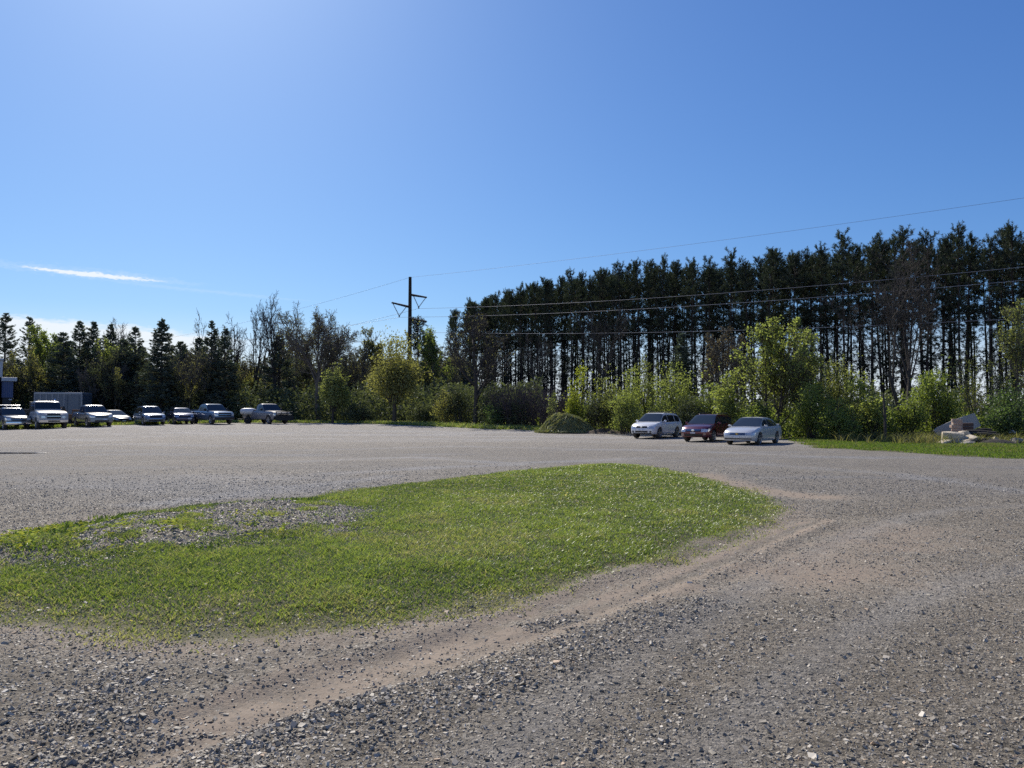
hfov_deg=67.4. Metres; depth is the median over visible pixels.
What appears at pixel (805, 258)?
pine tree
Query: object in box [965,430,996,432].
timber beam
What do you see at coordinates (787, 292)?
pine tree
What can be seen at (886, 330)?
pine tree
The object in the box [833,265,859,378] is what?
pine tree
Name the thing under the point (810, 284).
pine tree
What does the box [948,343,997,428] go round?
bush
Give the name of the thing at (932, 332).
pine tree
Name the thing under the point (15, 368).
thicket tree
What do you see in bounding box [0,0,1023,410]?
sky
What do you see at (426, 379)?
thicket tree
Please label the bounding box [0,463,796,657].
island grass
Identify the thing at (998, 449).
verge grass
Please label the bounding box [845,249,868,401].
pine tree
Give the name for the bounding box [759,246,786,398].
pine tree
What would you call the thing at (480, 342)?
pine tree
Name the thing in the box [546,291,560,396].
pine tree
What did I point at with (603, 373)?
bare tree
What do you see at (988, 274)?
pine tree
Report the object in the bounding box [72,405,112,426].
pickup truck
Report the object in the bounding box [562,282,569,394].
pine tree
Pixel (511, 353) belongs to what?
pine tree
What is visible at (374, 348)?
broadleaf tree
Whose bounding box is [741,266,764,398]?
pine tree
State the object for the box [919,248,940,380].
pine tree
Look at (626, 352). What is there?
pine tree
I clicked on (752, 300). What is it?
pine tree
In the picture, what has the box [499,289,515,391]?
pine tree
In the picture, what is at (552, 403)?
sapling
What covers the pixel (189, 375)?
thicket tree
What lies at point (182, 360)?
thicket tree
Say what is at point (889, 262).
pine tree
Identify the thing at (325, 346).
broadleaf tree
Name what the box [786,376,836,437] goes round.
bush
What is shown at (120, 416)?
parked car
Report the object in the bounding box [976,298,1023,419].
leafy tree
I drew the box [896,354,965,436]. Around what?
bush
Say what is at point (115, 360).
thicket tree
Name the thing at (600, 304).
pine tree
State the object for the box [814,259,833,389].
pine tree
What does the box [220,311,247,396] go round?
broadleaf tree
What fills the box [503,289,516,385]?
pine tree
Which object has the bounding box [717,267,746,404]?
pine tree
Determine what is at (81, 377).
thicket tree
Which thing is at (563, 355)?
pine tree
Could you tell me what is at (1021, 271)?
pine tree
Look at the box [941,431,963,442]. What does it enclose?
stone block
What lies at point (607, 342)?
pine tree
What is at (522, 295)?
pine tree
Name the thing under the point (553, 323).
pine tree
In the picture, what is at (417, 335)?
pine tree
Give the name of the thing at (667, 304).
pine tree
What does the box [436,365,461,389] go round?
thicket tree
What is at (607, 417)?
bush
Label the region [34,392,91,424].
storage trailer
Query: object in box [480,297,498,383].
pine tree
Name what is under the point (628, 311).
pine tree
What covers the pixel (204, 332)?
broadleaf tree
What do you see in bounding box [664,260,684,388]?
pine tree
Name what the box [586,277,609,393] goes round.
pine tree
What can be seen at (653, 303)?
pine tree
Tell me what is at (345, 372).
thicket tree
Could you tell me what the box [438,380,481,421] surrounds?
bush
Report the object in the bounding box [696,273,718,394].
pine tree
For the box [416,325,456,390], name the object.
broadleaf tree
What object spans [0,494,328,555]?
broadleaf weeds
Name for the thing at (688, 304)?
pine tree
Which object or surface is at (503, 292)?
pine tree
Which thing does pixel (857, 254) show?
pine tree
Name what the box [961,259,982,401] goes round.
pine tree
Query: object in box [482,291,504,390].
pine tree
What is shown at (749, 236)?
power line
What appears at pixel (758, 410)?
bush
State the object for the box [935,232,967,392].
pine tree
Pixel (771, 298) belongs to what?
pine tree
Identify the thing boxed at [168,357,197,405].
thicket tree
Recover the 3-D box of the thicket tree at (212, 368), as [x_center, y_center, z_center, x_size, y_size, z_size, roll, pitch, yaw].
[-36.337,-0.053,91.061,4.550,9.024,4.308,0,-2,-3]
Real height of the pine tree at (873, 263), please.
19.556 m
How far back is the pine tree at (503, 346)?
139.14 m
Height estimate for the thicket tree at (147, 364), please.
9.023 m
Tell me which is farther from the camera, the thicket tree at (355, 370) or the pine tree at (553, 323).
the pine tree at (553, 323)
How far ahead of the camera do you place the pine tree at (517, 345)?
120.94 m
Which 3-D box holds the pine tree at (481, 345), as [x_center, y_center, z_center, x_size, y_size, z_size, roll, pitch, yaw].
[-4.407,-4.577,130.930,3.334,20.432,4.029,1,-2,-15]
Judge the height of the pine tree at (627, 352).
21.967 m
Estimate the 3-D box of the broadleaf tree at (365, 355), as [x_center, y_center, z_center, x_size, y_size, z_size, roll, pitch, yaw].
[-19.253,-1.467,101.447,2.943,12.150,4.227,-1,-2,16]
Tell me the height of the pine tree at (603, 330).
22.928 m
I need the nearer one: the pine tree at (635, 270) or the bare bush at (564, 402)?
the bare bush at (564, 402)
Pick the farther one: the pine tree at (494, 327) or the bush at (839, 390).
the pine tree at (494, 327)
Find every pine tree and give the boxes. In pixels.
[402,315,428,404]
[444,310,461,352]
[446,308,460,349]
[458,297,476,365]
[461,310,479,361]
[462,301,485,381]
[476,301,493,386]
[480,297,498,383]
[480,298,494,378]
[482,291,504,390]
[485,294,499,387]
[492,294,501,383]
[497,299,509,384]
[497,308,508,381]
[498,287,514,388]
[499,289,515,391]
[502,298,517,386]
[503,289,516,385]
[505,290,522,385]
[510,281,532,385]
[512,289,527,386]
[516,311,529,381]
[516,318,530,381]
[519,283,537,382]
[519,292,530,380]
[521,285,541,379]
[522,283,536,382]
[524,280,544,389]
[526,292,548,384]
[532,284,552,390]
[534,276,555,392]
[537,280,557,396]
[538,278,560,390]
[542,288,558,397]
[543,319,558,386]
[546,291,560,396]
[548,291,560,395]
[552,276,568,392]
[554,275,571,399]
[554,293,573,391]
[554,304,568,397]
[555,316,572,386]
[556,268,580,395]
[559,277,583,388]
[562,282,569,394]
[563,276,585,387]
[564,295,582,393]
[568,280,592,392]
[571,269,593,407]
[576,284,588,389]
[578,275,598,398]
[584,288,602,393]
[586,269,612,395]
[586,275,597,398]
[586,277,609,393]
[589,295,606,400]
[593,267,616,392]
[594,269,611,394]
[601,267,623,393]
[601,281,615,391]
[604,273,623,395]
[606,260,631,394]
[608,275,627,391]
[613,311,625,383]
[616,274,631,396]
[616,295,636,389]
[618,289,630,387]
[620,263,646,394]
[622,262,640,390]
[623,276,645,379]
[624,258,649,393]
[630,280,646,376]
[634,259,662,409]
[639,260,654,392]
[640,276,658,395]
[642,282,659,408]
[643,267,673,394]
[647,264,669,399]
[652,253,672,396]
[654,274,665,398]
[657,277,678,379]
[659,259,688,388]
[662,269,681,396]
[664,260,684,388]
[669,289,688,396]
[676,267,689,355]
[677,266,693,395]
[677,296,697,357]
[679,256,704,387]
[679,259,704,383]
[682,270,706,395]
[685,281,702,395]
[691,270,719,401]
[695,255,721,398]
[696,267,710,385]
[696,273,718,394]
[699,271,723,381]
[707,263,725,377]
[710,268,724,382]
[715,246,745,387]
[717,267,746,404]
[717,277,741,378]
[718,269,730,393]
[732,255,761,401]
[734,262,756,400]
[734,265,756,407]
[740,269,764,400]
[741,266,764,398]
[751,255,772,396]
[752,264,771,382]
[753,246,781,396]
[756,247,791,394]
[757,263,782,395]
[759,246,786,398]
[769,257,792,342]
[771,270,788,397]
[775,252,807,402]
[776,261,807,359]
[777,250,808,357]
[785,266,804,330]
[792,246,816,390]
[796,261,824,382]
[799,259,816,365]
[801,251,820,383]
[802,241,836,396]
[809,252,836,391]
[812,256,829,380]
[813,253,841,390]
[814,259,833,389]
[822,250,854,392]
[823,227,861,401]
[823,257,849,389]
[828,256,847,373]
[833,254,864,396]
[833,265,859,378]
[843,242,873,388]
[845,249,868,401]
[852,247,870,400]
[853,245,886,389]
[853,285,870,389]
[855,245,886,393]
[861,244,882,389]
[863,229,891,396]
[871,239,900,400]
[874,250,896,402]
[876,277,888,391]
[877,255,897,393]
[881,236,911,396]
[881,263,906,403]
[882,224,923,396]
[892,255,917,391]
[892,293,912,392]
[895,249,921,396]
[899,237,937,412]
[902,254,938,387]
[909,227,949,390]
[918,242,941,374]
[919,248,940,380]
[920,250,938,373]
[930,243,954,387]
[931,232,957,391]
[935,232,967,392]
[935,238,967,391]
[936,240,963,394]
[939,220,981,408]
[940,263,966,383]
[949,230,985,394]
[953,251,987,382]
[954,244,985,405]
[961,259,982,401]
[966,246,996,413]
[969,233,1006,410]
[976,252,1003,398]
[983,228,1023,396]
[986,263,1007,403]
[991,242,1023,396]
[991,255,1023,391]
[992,243,1022,395]
[993,219,1023,401]
[1000,244,1023,390]
[1013,231,1023,323]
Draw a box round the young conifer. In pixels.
[664,333,699,408]
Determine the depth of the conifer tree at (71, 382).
91.71 m
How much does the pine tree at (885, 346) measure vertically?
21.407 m
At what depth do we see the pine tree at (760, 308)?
106.20 m
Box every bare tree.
[513,325,555,387]
[571,295,637,395]
[822,238,953,431]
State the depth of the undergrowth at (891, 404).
71.25 m
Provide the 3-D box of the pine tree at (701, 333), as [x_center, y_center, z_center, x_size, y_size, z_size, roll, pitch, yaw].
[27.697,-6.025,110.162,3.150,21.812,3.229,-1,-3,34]
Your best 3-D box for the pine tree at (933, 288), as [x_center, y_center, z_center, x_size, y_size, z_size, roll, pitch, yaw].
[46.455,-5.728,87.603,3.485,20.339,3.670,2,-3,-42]
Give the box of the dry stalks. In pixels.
[825,430,1023,443]
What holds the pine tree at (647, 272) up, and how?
on the ground at (274, 451)
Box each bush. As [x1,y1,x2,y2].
[340,401,378,421]
[407,402,434,422]
[429,385,458,422]
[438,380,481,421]
[471,379,513,423]
[482,399,506,425]
[484,382,521,425]
[499,380,542,424]
[504,391,536,426]
[516,381,563,425]
[535,385,571,423]
[548,385,579,415]
[562,360,600,419]
[583,396,613,429]
[587,366,613,427]
[596,381,621,429]
[605,364,650,432]
[607,391,640,433]
[636,354,670,419]
[643,379,676,413]
[650,361,702,419]
[670,388,707,433]
[690,382,717,414]
[701,358,747,421]
[734,396,787,437]
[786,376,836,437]
[810,351,862,432]
[811,397,869,438]
[843,367,890,437]
[850,393,891,438]
[886,389,933,436]
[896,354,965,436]
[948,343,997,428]
[978,378,1023,437]
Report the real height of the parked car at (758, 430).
1.498 m
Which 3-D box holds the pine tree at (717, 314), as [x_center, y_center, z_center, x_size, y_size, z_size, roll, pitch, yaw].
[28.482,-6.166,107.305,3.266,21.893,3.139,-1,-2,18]
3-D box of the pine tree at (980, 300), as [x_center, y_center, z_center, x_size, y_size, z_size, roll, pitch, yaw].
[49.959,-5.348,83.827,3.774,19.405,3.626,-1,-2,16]
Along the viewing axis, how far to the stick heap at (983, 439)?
41.11 m
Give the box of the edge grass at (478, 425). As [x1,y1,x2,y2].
[0,419,629,431]
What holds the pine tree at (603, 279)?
on the ground at (274, 451)
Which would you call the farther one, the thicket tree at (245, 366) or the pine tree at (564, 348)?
the pine tree at (564, 348)
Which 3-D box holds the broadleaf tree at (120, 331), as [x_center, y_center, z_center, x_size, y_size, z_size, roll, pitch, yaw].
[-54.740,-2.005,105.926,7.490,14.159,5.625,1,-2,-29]
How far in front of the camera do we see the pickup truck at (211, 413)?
72.33 m
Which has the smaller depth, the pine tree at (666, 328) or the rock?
the rock
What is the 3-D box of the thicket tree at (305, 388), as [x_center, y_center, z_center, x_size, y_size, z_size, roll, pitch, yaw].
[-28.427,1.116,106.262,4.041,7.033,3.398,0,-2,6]
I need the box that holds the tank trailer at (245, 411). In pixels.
[238,408,265,423]
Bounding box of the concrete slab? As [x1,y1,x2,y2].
[933,413,980,435]
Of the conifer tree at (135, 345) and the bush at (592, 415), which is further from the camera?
the conifer tree at (135, 345)
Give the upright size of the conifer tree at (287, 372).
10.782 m
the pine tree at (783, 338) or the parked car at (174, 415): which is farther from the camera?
the pine tree at (783, 338)
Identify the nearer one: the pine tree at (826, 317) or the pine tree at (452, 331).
the pine tree at (826, 317)
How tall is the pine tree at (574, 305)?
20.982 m
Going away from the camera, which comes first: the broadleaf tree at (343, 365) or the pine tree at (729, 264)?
the pine tree at (729, 264)
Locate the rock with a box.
[1010,438,1023,442]
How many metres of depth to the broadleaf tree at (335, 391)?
76.59 m
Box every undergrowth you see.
[1,374,543,422]
[514,400,1023,438]
[544,385,1022,429]
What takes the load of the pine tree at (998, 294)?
on the ground at (274, 451)
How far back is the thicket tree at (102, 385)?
91.42 m
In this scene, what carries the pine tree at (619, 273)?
on the ground at (274, 451)
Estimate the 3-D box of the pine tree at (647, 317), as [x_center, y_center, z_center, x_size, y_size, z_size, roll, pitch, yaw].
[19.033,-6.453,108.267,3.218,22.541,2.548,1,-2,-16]
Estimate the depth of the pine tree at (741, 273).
91.31 m
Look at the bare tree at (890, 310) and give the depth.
57.31 m
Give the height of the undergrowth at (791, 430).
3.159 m
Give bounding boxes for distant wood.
[2,341,476,414]
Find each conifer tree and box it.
[0,313,29,407]
[11,316,49,408]
[20,331,93,422]
[58,321,98,402]
[77,321,106,403]
[95,338,140,415]
[98,324,119,401]
[99,326,148,420]
[129,318,193,421]
[172,341,204,407]
[184,338,214,402]
[190,320,235,409]
[200,328,245,415]
[249,334,306,411]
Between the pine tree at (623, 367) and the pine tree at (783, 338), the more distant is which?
the pine tree at (623, 367)
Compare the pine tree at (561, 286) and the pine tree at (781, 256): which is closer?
the pine tree at (781, 256)
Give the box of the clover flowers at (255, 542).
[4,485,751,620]
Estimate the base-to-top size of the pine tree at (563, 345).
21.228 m
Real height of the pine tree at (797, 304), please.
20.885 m
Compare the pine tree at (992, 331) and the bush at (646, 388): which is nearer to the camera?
the bush at (646, 388)
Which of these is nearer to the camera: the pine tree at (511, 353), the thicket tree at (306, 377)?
the thicket tree at (306, 377)
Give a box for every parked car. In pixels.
[100,410,131,422]
[133,406,165,424]
[167,408,193,423]
[631,411,682,438]
[681,413,734,441]
[724,416,781,444]
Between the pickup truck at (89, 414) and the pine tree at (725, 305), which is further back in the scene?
the pine tree at (725, 305)
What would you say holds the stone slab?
on the ground at (274, 451)
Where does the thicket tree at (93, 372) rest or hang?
on the ground at (274, 451)
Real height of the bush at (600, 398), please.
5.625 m
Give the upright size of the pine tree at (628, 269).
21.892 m
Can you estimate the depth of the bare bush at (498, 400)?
67.70 m
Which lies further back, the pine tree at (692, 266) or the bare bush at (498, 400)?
the pine tree at (692, 266)
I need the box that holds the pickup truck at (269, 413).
[243,404,293,423]
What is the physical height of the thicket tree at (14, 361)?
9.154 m
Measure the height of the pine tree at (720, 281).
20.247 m
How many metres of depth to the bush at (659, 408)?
56.27 m
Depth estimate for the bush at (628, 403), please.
55.63 m
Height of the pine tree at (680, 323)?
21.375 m
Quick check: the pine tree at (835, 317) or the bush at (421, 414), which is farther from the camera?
the pine tree at (835, 317)
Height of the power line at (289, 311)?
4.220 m
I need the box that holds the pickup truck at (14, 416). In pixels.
[0,405,30,429]
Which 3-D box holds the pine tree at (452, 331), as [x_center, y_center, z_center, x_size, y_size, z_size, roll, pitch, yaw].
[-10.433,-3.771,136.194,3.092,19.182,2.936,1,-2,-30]
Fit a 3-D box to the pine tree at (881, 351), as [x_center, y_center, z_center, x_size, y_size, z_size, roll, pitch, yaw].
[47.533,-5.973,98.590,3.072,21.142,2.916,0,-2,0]
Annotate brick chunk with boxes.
[949,419,962,430]
[962,423,973,430]
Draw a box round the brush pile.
[534,412,594,432]
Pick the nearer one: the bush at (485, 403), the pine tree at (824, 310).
the bush at (485, 403)
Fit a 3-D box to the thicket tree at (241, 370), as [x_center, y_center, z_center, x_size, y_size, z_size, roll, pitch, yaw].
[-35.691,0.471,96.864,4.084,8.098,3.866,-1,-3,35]
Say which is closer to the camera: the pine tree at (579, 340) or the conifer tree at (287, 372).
the conifer tree at (287, 372)
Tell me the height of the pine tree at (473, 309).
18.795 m
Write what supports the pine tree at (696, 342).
on the ground at (274, 451)
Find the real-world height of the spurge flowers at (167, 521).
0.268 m
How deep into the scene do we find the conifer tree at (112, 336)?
103.14 m
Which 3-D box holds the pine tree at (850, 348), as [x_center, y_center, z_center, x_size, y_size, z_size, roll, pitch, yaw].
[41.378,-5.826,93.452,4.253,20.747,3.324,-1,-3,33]
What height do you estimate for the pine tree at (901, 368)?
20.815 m
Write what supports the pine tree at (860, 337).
on the ground at (274, 451)
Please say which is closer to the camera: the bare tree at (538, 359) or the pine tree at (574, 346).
the bare tree at (538, 359)
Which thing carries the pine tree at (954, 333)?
on the ground at (274, 451)
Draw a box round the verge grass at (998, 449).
[781,437,1023,458]
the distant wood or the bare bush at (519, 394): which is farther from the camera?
the distant wood
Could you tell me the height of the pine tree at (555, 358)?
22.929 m
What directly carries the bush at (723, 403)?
on the ground at (274, 451)
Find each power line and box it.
[139,278,406,342]
[418,198,1020,276]
[419,267,1019,308]
[429,318,1022,333]
[446,280,1023,316]
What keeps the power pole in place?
on the ground at (274, 451)
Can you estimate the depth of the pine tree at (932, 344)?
89.92 m
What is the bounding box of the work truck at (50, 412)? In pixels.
[24,399,68,428]
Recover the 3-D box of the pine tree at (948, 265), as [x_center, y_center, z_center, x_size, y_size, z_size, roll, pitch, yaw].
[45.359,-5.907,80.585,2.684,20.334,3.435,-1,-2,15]
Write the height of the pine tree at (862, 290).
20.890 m
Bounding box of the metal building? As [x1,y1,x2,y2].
[0,358,16,407]
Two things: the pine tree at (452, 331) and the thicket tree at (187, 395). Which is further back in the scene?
the pine tree at (452, 331)
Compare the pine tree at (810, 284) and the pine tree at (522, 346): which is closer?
the pine tree at (810, 284)
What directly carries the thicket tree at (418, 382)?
on the ground at (274, 451)
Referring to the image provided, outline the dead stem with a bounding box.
[880,394,889,440]
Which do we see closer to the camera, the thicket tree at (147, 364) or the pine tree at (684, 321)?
the thicket tree at (147, 364)
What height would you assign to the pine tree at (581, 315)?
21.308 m
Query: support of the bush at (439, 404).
on the ground at (274, 451)
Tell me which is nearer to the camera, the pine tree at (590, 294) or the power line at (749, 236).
the power line at (749, 236)
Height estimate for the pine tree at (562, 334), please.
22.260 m
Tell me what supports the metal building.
on the ground at (274, 451)
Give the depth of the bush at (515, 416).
65.83 m
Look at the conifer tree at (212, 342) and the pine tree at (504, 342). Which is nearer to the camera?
the conifer tree at (212, 342)
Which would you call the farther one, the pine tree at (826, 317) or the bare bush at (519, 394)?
the pine tree at (826, 317)
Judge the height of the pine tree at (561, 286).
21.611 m
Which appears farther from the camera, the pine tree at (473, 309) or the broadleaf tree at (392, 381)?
the pine tree at (473, 309)
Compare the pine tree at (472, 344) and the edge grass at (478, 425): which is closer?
the edge grass at (478, 425)
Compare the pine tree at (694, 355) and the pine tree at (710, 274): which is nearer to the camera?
the pine tree at (710, 274)
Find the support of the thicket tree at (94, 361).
on the ground at (274, 451)
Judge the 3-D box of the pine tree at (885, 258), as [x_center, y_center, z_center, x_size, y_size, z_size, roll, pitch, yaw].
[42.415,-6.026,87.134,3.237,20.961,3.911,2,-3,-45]
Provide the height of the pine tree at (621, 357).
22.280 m
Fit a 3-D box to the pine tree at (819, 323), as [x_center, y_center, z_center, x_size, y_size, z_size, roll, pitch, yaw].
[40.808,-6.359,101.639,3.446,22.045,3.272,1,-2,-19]
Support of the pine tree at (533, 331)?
on the ground at (274, 451)
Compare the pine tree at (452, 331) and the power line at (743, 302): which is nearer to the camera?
the power line at (743, 302)
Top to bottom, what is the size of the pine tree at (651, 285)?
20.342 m
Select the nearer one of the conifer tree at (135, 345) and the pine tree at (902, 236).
the pine tree at (902, 236)
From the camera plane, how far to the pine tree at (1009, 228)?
74.26 m
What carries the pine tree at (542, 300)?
on the ground at (274, 451)
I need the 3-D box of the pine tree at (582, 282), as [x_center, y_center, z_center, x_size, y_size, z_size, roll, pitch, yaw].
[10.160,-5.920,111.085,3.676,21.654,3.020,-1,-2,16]
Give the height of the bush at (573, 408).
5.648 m
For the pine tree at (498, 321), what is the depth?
137.28 m
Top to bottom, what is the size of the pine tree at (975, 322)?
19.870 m
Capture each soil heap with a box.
[583,428,623,433]
[977,439,1019,444]
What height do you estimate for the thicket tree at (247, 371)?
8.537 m
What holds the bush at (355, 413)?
on the ground at (274, 451)
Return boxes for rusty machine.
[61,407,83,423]
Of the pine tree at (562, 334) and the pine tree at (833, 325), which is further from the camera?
the pine tree at (562, 334)
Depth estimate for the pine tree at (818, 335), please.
98.55 m
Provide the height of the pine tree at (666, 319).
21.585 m
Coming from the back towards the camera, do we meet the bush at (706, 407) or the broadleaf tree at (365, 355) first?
the broadleaf tree at (365, 355)
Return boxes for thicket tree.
[0,357,25,403]
[0,372,28,402]
[3,357,40,409]
[6,351,30,384]
[8,345,62,423]
[75,366,99,400]
[81,362,118,404]
[84,348,121,403]
[87,346,143,404]
[88,361,115,405]
[100,367,138,409]
[106,364,128,409]
[121,365,156,398]
[136,351,175,392]
[166,370,184,399]
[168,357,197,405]
[168,368,201,407]
[170,347,212,421]
[174,352,194,391]
[185,344,222,399]
[220,357,247,393]
[222,360,253,392]
[232,347,267,387]
[239,360,255,393]
[248,367,271,394]
[262,362,277,386]
[276,360,302,390]
[285,347,327,411]
[297,378,320,394]
[332,346,368,392]
[343,348,379,395]
[408,358,423,404]
[419,366,445,400]
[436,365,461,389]
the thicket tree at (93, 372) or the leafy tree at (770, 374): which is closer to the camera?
the leafy tree at (770, 374)
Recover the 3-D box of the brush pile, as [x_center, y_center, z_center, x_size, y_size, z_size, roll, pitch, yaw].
[4.152,2.914,58.135,4.983,1.581,3.667,0,-2,0]
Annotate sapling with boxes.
[543,391,557,418]
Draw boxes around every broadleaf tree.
[26,324,68,390]
[89,338,136,368]
[90,317,142,355]
[190,307,232,380]
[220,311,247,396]
[240,299,280,393]
[254,291,302,402]
[273,306,358,419]
[276,327,314,391]
[317,358,354,422]
[333,341,355,390]
[352,328,379,389]
[361,325,399,378]
[362,320,433,421]
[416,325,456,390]
[438,310,515,423]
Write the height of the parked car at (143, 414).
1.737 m
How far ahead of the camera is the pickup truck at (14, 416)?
66.46 m
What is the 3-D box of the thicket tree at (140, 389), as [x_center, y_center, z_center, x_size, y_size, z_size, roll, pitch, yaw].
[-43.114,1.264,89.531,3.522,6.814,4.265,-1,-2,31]
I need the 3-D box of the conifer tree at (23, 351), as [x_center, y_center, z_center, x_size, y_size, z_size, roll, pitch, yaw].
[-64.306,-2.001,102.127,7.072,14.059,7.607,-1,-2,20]
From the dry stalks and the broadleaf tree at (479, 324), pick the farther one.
the broadleaf tree at (479, 324)
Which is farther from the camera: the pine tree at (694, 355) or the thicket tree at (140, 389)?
the pine tree at (694, 355)
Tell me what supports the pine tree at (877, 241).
on the ground at (274, 451)
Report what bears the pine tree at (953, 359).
on the ground at (274, 451)
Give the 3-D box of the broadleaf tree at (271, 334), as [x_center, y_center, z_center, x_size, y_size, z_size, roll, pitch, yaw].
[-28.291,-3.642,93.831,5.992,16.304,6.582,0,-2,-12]
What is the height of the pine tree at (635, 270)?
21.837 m
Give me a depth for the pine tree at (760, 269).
99.92 m
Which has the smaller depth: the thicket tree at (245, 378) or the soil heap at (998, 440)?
the soil heap at (998, 440)
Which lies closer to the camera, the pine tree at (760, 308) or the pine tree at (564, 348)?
the pine tree at (760, 308)
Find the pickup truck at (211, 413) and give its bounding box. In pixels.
[191,404,234,423]
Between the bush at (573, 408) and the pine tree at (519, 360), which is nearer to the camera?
the bush at (573, 408)
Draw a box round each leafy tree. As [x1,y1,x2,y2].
[728,315,831,423]
[777,350,835,432]
[976,298,1023,419]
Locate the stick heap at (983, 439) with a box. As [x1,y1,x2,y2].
[961,437,996,441]
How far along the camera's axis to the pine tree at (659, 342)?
106.57 m
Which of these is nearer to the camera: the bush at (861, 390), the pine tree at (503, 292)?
the bush at (861, 390)
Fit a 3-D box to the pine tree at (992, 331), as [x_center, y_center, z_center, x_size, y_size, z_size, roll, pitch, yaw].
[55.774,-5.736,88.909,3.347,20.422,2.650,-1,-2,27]
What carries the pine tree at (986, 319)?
on the ground at (274, 451)
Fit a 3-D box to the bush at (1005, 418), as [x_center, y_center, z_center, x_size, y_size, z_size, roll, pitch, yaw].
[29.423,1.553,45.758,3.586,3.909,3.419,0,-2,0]
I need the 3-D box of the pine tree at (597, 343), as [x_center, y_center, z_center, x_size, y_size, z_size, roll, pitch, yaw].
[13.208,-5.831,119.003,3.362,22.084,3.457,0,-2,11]
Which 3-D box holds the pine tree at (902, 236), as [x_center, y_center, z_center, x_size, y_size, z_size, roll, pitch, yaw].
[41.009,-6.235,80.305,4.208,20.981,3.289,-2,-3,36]
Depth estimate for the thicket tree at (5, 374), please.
89.24 m
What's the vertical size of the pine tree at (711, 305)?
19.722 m
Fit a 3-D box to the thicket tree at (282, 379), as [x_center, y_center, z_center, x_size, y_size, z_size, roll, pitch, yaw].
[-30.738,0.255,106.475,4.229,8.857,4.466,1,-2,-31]
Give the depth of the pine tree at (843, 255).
84.59 m
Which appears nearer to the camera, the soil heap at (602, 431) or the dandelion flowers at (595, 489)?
the dandelion flowers at (595, 489)
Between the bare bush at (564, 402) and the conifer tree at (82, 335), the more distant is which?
the conifer tree at (82, 335)
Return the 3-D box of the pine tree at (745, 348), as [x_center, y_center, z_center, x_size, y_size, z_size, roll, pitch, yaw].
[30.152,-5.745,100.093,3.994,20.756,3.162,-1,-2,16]
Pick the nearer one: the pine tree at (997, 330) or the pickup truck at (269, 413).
the pickup truck at (269, 413)
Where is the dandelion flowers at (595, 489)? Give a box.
[436,466,766,517]
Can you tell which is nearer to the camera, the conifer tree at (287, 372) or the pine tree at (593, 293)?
the conifer tree at (287, 372)
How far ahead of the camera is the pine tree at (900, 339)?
93.72 m
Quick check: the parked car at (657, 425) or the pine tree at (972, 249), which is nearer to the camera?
the parked car at (657, 425)
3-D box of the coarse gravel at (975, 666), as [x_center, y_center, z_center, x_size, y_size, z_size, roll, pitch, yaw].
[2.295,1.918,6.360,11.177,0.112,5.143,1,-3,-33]
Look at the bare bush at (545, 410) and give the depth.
63.72 m
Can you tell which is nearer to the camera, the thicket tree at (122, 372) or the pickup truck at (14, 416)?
the pickup truck at (14, 416)
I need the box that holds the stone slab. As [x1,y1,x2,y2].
[957,434,978,442]
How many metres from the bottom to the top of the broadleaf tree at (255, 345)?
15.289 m
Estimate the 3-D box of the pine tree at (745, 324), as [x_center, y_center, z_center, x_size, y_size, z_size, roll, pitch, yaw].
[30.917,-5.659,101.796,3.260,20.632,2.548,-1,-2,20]
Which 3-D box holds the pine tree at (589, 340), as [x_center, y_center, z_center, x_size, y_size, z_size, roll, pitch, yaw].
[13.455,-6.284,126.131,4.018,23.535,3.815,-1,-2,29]
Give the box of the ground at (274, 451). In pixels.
[0,419,1023,767]
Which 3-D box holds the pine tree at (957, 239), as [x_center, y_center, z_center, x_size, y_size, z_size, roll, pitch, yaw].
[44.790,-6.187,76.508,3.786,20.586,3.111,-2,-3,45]
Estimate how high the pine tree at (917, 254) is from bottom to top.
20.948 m
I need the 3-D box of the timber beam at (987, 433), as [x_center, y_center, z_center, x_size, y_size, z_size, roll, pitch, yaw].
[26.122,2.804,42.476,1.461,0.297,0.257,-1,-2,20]
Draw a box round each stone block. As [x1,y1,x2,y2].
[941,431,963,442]
[958,431,970,435]
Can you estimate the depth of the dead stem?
45.42 m
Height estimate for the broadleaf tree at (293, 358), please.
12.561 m
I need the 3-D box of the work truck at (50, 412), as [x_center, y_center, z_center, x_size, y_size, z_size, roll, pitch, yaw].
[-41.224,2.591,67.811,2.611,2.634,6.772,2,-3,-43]
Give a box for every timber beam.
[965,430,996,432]
[970,432,999,437]
[975,428,991,430]
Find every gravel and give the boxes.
[6,537,1019,765]
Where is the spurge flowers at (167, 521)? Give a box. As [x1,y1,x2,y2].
[0,508,288,550]
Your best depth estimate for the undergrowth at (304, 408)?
85.10 m
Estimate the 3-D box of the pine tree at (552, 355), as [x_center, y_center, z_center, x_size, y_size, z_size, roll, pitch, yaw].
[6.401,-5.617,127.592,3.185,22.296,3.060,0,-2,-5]
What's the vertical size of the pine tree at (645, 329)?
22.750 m
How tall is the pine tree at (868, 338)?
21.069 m
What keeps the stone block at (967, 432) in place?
on the ground at (274, 451)
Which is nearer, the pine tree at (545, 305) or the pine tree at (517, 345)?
the pine tree at (545, 305)
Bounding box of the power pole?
[392,277,426,359]
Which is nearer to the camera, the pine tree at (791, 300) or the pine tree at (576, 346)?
the pine tree at (791, 300)
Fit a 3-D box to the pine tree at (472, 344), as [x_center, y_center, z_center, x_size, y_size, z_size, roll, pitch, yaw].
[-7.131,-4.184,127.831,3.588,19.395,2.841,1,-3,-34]

